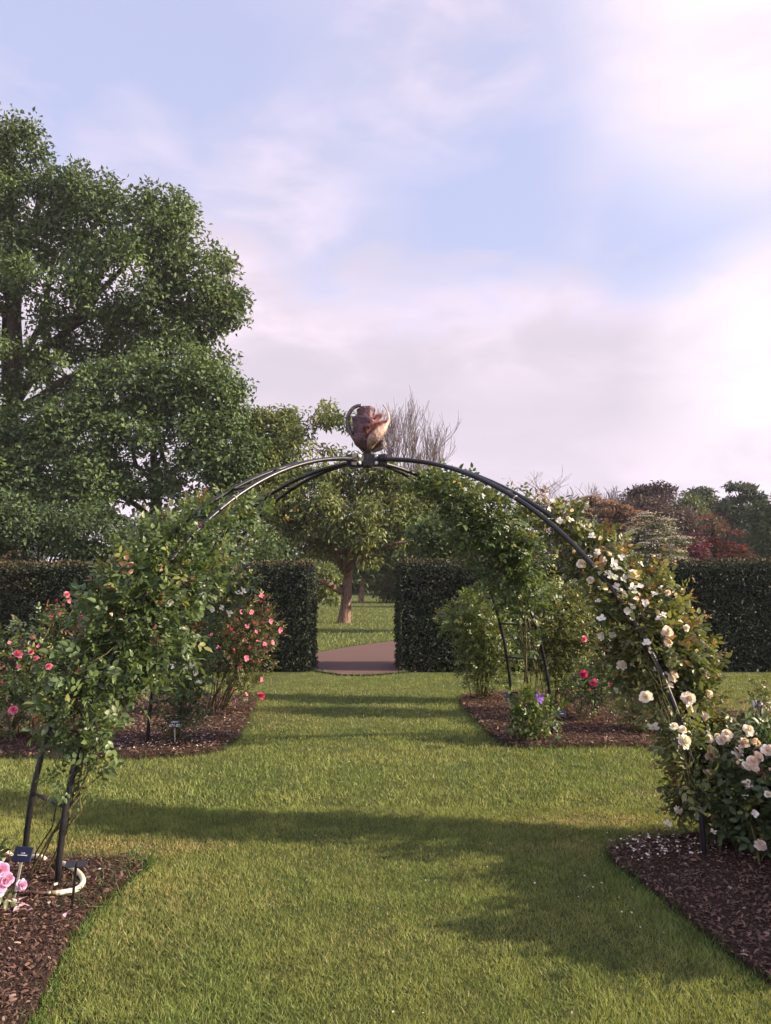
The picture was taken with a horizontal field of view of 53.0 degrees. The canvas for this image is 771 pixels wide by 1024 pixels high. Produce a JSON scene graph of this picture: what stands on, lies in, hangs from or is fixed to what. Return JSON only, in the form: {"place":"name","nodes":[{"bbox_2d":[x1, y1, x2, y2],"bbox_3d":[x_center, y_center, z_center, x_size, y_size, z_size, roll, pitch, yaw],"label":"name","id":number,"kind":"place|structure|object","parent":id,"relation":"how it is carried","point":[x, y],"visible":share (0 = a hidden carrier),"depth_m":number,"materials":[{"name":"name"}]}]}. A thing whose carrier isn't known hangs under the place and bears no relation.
{"place":"outdoors","nodes":[
{"label":"outdoors","id":0,"kind":"place"},
{"bbox_2d":[315,641,410,674],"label":"path","id":1,"kind":"structure","parent":0,"point":[374,658],"depth_m":14.46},
{"bbox_2d":[0,579,770,1023],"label":"lawn","id":2,"kind":"structure","parent":0,"point":[284,713],"depth_m":4.46,"materials":[{"name":"green plant"}]},
{"bbox_2d":[0,485,135,564],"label":"laurel shrub","id":3,"kind":"object","parent":2,"relation":"on","point":[53,541],"visible":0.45,"depth_m":18.72,"materials":[{"name":"green plant"}]},
{"bbox_2d":[0,855,144,1023],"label":"flower bed","id":4,"kind":"object","parent":2,"relation":"on","point":[30,942],"visible":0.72,"depth_m":3.48,"materials":[{"name":"brown soil"}]},
{"bbox_2d":[0,815,26,910],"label":"rose bush","id":5,"kind":"object","parent":4,"relation":"on","point":[7,878],"visible":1,"depth_m":3.54,"materials":[{"name":"pink plant"}]},
{"bbox_2d":[12,846,33,898],"bbox_3d":[-1.785,1.787,3.782,0.098,0.273,0.056,-1,-5,10],"label":"plant label","id":6,"kind":"object","parent":4,"relation":"on","point":[21,855],"visible":0.91,"depth_m":3.79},
{"bbox_2d":[1,850,85,895],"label":"water pipe","id":7,"kind":"object","parent":4,"relation":"on","point":[81,876],"visible":0.47,"depth_m":3.80,"materials":[{"name":"white plastic"}]},
{"bbox_2d":[64,860,87,911],"bbox_3d":[-1.454,1.777,3.624,0.099,0.270,0.031,0,-5,-6],"label":"plant label","id":8,"kind":"object","parent":4,"relation":"on","point":[74,865],"visible":0.84,"depth_m":3.63,"materials":[{"name":"black plastic"}]},
{"bbox_2d":[0,694,255,759],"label":"flower bed","id":9,"kind":"object","parent":2,"relation":"on","point":[126,754],"visible":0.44,"depth_m":7.47,"materials":[{"name":"brown soil"}]},
{"bbox_2d":[0,590,126,740],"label":"rose bush","id":10,"kind":"object","parent":9,"relation":"on","point":[18,652],"visible":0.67,"depth_m":7.57,"materials":[{"name":"green plant"}]},
{"bbox_2d":[168,720,180,743],"bbox_3d":[-1.960,2.066,7.199,0.115,0.265,0.043,0,-5,0],"label":"plant label","id":11,"kind":"object","parent":9,"relation":"on","point":[174,724],"visible":0.97,"depth_m":7.19,"materials":[{"name":"black plastic"}]},
{"bbox_2d":[199,589,290,711],"bbox_3d":[-1.631,1.619,8.890,1.072,1.474,0.786,0,-5,0],"label":"rose bush","id":12,"kind":"object","parent":9,"relation":"on","point":[247,646],"visible":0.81,"depth_m":8.87,"materials":[{"name":"green plant"}]},
{"bbox_2d":[37,716,726,906],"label":"fallen petals","id":13,"kind":"object","parent":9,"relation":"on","point":[48,902],"visible":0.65,"depth_m":4.51,"materials":[{"name":"pink plant"}]},
{"bbox_2d":[0,102,256,560],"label":"oak tree","id":14,"kind":"object","parent":2,"relation":"on","point":[67,198],"visible":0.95,"depth_m":33.42,"materials":[{"name":"green plant"}]},
{"bbox_2d":[0,337,275,546],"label":"maple tree","id":15,"kind":"object","parent":2,"relation":"on","point":[163,396],"visible":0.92,"depth_m":28.10,"materials":[{"name":"green plant"}]},
{"bbox_2d":[0,557,320,671],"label":"hedge","id":16,"kind":"object","parent":2,"relation":"on","point":[26,587],"visible":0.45,"depth_m":12.91,"materials":[{"name":"green plant"}]},
{"bbox_2d":[122,490,297,564],"bbox_3d":[-4.923,1.374,20.976,5.046,4.084,2.129,0,-5,0],"label":"laurel shrub","id":17,"kind":"object","parent":2,"relation":"on","point":[266,553],"visible":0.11,"depth_m":20.77,"materials":[{"name":"green plant"}]},
{"bbox_2d":[199,403,310,544],"bbox_3d":[-4.767,-0.143,29.570,4.529,8.641,3.817,0,-5,0],"label":"walnut tree","id":18,"kind":"object","parent":2,"relation":"on","point":[278,421],"visible":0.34,"depth_m":29.62,"materials":[{"name":"green plant"}]},
{"bbox_2d":[291,551,352,606],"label":"round shrub","id":19,"kind":"object","parent":2,"relation":"on","point":[331,574],"visible":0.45,"depth_m":33.62,"materials":[{"name":"green plant"}]},
{"bbox_2d":[242,540,406,594],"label":"dark thicket","id":20,"kind":"object","parent":2,"relation":"on","point":[357,586],"visible":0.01,"depth_m":62.39,"materials":[{"name":"green plant"}]},
{"bbox_2d":[233,397,465,622],"bbox_3d":[-0.922,-0.084,25.561,8.422,7.878,3.751,1,-5,-7],"label":"chestnut tree","id":21,"kind":"object","parent":2,"relation":"on","point":[361,526],"visible":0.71,"depth_m":25.37,"materials":[{"name":"green plant"}]},
{"bbox_2d":[20,502,689,578],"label":"distant wood","id":22,"kind":"object","parent":2,"relation":"on","point":[34,555],"depth_m":91.55,"materials":[{"name":"green plant"}]},
{"bbox_2d":[301,478,431,602],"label":"slender tree","id":23,"kind":"object","parent":2,"relation":"on","point":[392,557],"visible":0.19,"depth_m":42.79,"materials":[{"name":"green plant"}]},
{"bbox_2d":[364,568,401,602],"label":"round shrub","id":24,"kind":"object","parent":2,"relation":"on","point":[385,587],"visible":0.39,"depth_m":43.39,"materials":[{"name":"green plant"}]},
{"bbox_2d":[0,688,770,1023],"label":"bark mulch","id":25,"kind":"object","parent":2,"relation":"on","point":[52,900],"visible":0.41,"depth_m":4.19,"materials":[{"name":"brown wood"}]},
{"bbox_2d":[374,386,447,498],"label":"bare tree","id":26,"kind":"object","parent":2,"relation":"on","point":[388,439],"visible":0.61,"depth_m":52.49,"materials":[{"name":"plant"}]},
{"bbox_2d":[407,406,461,510],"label":"bare tree","id":27,"kind":"object","parent":2,"relation":"on","point":[431,453],"visible":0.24,"depth_m":54.72,"materials":[{"name":"plant"}]},
{"bbox_2d":[400,510,522,562],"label":"green shrub","id":28,"kind":"object","parent":2,"relation":"on","point":[424,535],"visible":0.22,"depth_m":21.58,"materials":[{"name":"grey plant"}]},
{"bbox_2d":[282,686,663,1013],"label":"daisies","id":29,"kind":"object","parent":2,"relation":"on","point":[502,869],"visible":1,"depth_m":3.93,"materials":[{"name":"white plant"}]},
{"bbox_2d":[507,471,610,554],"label":"bare tree","id":30,"kind":"object","parent":2,"relation":"on","point":[557,485],"visible":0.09,"depth_m":58.80,"materials":[{"name":"plant"}]},
{"bbox_2d":[392,555,770,671],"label":"hedge","id":31,"kind":"object","parent":2,"relation":"on","point":[732,597],"visible":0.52,"depth_m":12.89,"materials":[{"name":"green plant"}]},
{"bbox_2d":[518,493,660,562],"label":"copper shrub","id":32,"kind":"object","parent":2,"relation":"on","point":[622,510],"visible":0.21,"depth_m":37.95,"materials":[{"name":"brown plant"}]},
{"bbox_2d":[589,484,631,552],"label":"bare tree","id":33,"kind":"object","parent":2,"relation":"on","point":[612,497],"visible":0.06,"depth_m":62.17,"materials":[{"name":"plant"}]},
{"bbox_2d":[459,691,770,748],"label":"flower bed","id":34,"kind":"object","parent":2,"relation":"on","point":[600,743],"visible":0.34,"depth_m":7.90,"materials":[{"name":"brown soil"}]},
{"bbox_2d":[431,582,529,697],"bbox_3d":[1.235,1.640,9.912,1.310,1.590,0.850,-2,-5,24],"label":"rose bush","id":35,"kind":"object","parent":34,"relation":"on","point":[487,639],"visible":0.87,"depth_m":9.82,"materials":[{"name":"green plant"}]},
{"bbox_2d":[504,681,569,742],"bbox_3d":[1.461,1.964,7.436,0.660,0.630,0.631,0,-5,0],"label":"clematis","id":36,"kind":"object","parent":34,"relation":"on","point":[529,710],"visible":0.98,"depth_m":7.43,"materials":[{"name":"green plant"}]},
{"bbox_2d":[506,567,611,710],"bbox_3d":[1.985,1.490,8.925,1.203,1.732,0.860,0,-5,0],"label":"rose bush","id":37,"kind":"object","parent":34,"relation":"on","point":[569,639],"visible":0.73,"depth_m":8.83,"materials":[{"name":"green plant"}]},
{"bbox_2d":[557,710,565,729],"bbox_3d":[1.787,2.133,7.845,0.085,0.233,0.020,0,-5,6],"label":"plant label","id":38,"kind":"object","parent":34,"relation":"on","point":[562,714],"visible":0.88,"depth_m":7.85,"materials":[{"name":"black plastic"}]},
{"bbox_2d":[558,649,637,717],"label":"rose bush","id":39,"kind":"object","parent":34,"relation":"on","point":[591,689],"visible":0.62,"depth_m":8.42,"materials":[{"name":"green plant"}]},
{"bbox_2d":[609,671,678,733],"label":"rose bush","id":40,"kind":"object","parent":34,"relation":"on","point":[643,726],"visible":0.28,"depth_m":7.77,"materials":[{"name":"green plant"}]},
{"bbox_2d":[736,669,770,720],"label":"young rose","id":41,"kind":"object","parent":34,"relation":"on","point":[766,681],"visible":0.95,"depth_m":8.44,"materials":[{"name":"green plant"}]},
{"bbox_2d":[752,700,756,711],"bbox_3d":[4.024,2.177,8.411,0.068,0.253,0.017,0,-5,0],"label":"plant tag","id":42,"kind":"object","parent":34,"relation":"on","point":[753,702],"visible":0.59,"depth_m":8.41,"materials":[{"name":"white plastic"}]},
{"bbox_2d":[757,700,764,716],"bbox_3d":[4.044,2.160,8.322,0.085,0.258,0.017,0,-5,0],"label":"plant label","id":43,"kind":"object","parent":34,"relation":"on","point":[759,705],"visible":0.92,"depth_m":8.33,"materials":[{"name":"black plastic"}]},
{"bbox_2d":[615,479,682,539],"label":"purple tree","id":44,"kind":"object","parent":2,"relation":"on","point":[653,490],"visible":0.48,"depth_m":55.71,"materials":[{"name":"grey plant"}]},
{"bbox_2d":[585,493,725,558],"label":"plum shrub","id":45,"kind":"object","parent":2,"relation":"on","point":[665,508],"visible":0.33,"depth_m":45.67,"materials":[{"name":"brown plant"}]},
{"bbox_2d":[614,510,696,562],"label":"blossom shrub","id":46,"kind":"object","parent":2,"relation":"on","point":[653,542],"visible":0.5,"depth_m":35.91,"materials":[{"name":"grey plant"}]},
{"bbox_2d":[606,831,770,986],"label":"flower bed","id":47,"kind":"object","parent":2,"relation":"on","point":[733,915],"visible":0.63,"depth_m":3.90,"materials":[{"name":"brown soil"}]},
{"bbox_2d":[22,404,719,881],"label":"rose arch","id":48,"kind":"structure","parent":47,"relation":"on","point":[368,432],"depth_m":5.39,"materials":[{"name":"black paint"}]},
{"bbox_2d":[20,481,276,877],"bbox_3d":[-1.310,0.873,4.701,0.929,2.281,1.858,-3,-5,29],"label":"climbing rose","id":49,"kind":"object","parent":48,"relation":"attached to","point":[159,602],"visible":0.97,"depth_m":4.33,"materials":[{"name":"green plant"}]},
{"bbox_2d":[143,495,298,741],"bbox_3d":[-1.545,1.060,6.978,1.893,2.353,0.693,-4,-6,42],"label":"climbing rose","id":50,"kind":"object","parent":48,"relation":"attached to","point":[181,693],"visible":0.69,"depth_m":7.10,"materials":[{"name":"green plant"}]},
{"bbox_2d":[401,458,565,726],"bbox_3d":[1.067,0.890,7.025,0.960,2.621,2.399,-4,-6,43],"label":"climbing rose","id":51,"kind":"object","parent":48,"relation":"attached to","point":[501,533],"visible":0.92,"depth_m":6.91,"materials":[{"name":"green plant"}]},
{"bbox_2d":[496,481,745,851],"bbox_3d":[1.452,0.898,5.071,1.696,2.346,1.009,-4,-6,39],"label":"climbing rose","id":52,"kind":"object","parent":48,"relation":"attached to","point":[659,617],"visible":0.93,"depth_m":4.76,"materials":[{"name":"green plant"}]},
{"bbox_2d":[689,703,770,864],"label":"rose bush","id":53,"kind":"object","parent":47,"relation":"on","point":[749,776],"visible":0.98,"depth_m":4.42,"materials":[{"name":"green plant"}]},
{"bbox_2d":[675,529,712,562],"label":"crimson shrub","id":54,"kind":"object","parent":2,"relation":"on","point":[694,552],"visible":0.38,"depth_m":38.14,"materials":[{"name":"red plant"}]},
{"bbox_2d":[668,490,731,543],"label":"lime shrub","id":55,"kind":"object","parent":2,"relation":"on","point":[695,501],"visible":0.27,"depth_m":51.72,"materials":[{"name":"green plant"}]},
{"bbox_2d":[677,485,733,538],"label":"pale tree","id":56,"kind":"object","parent":2,"relation":"on","point":[703,491],"visible":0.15,"depth_m":77.66,"materials":[{"name":"green plant"}]},
{"bbox_2d":[682,513,757,562],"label":"azalea shrub","id":57,"kind":"object","parent":2,"relation":"on","point":[718,549],"visible":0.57,"depth_m":39.88,"materials":[{"name":"red plant"}]},
{"bbox_2d":[708,480,770,556],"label":"tall tree","id":58,"kind":"object","parent":2,"relation":"on","point":[731,508],"visible":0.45,"depth_m":65.76,"materials":[{"name":"green plant"}]},
{"bbox_2d":[739,493,770,561],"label":"dark tree","id":59,"kind":"object","parent":2,"relation":"on","point":[758,521],"visible":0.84,"depth_m":53.80,"materials":[{"name":"green plant"}]},
{"bbox_2d":[0,0,770,561],"label":"sky","id":60,"kind":"structure","parent":0,"point":[546,222],"materials":[{"name":"blue"}]}
]}

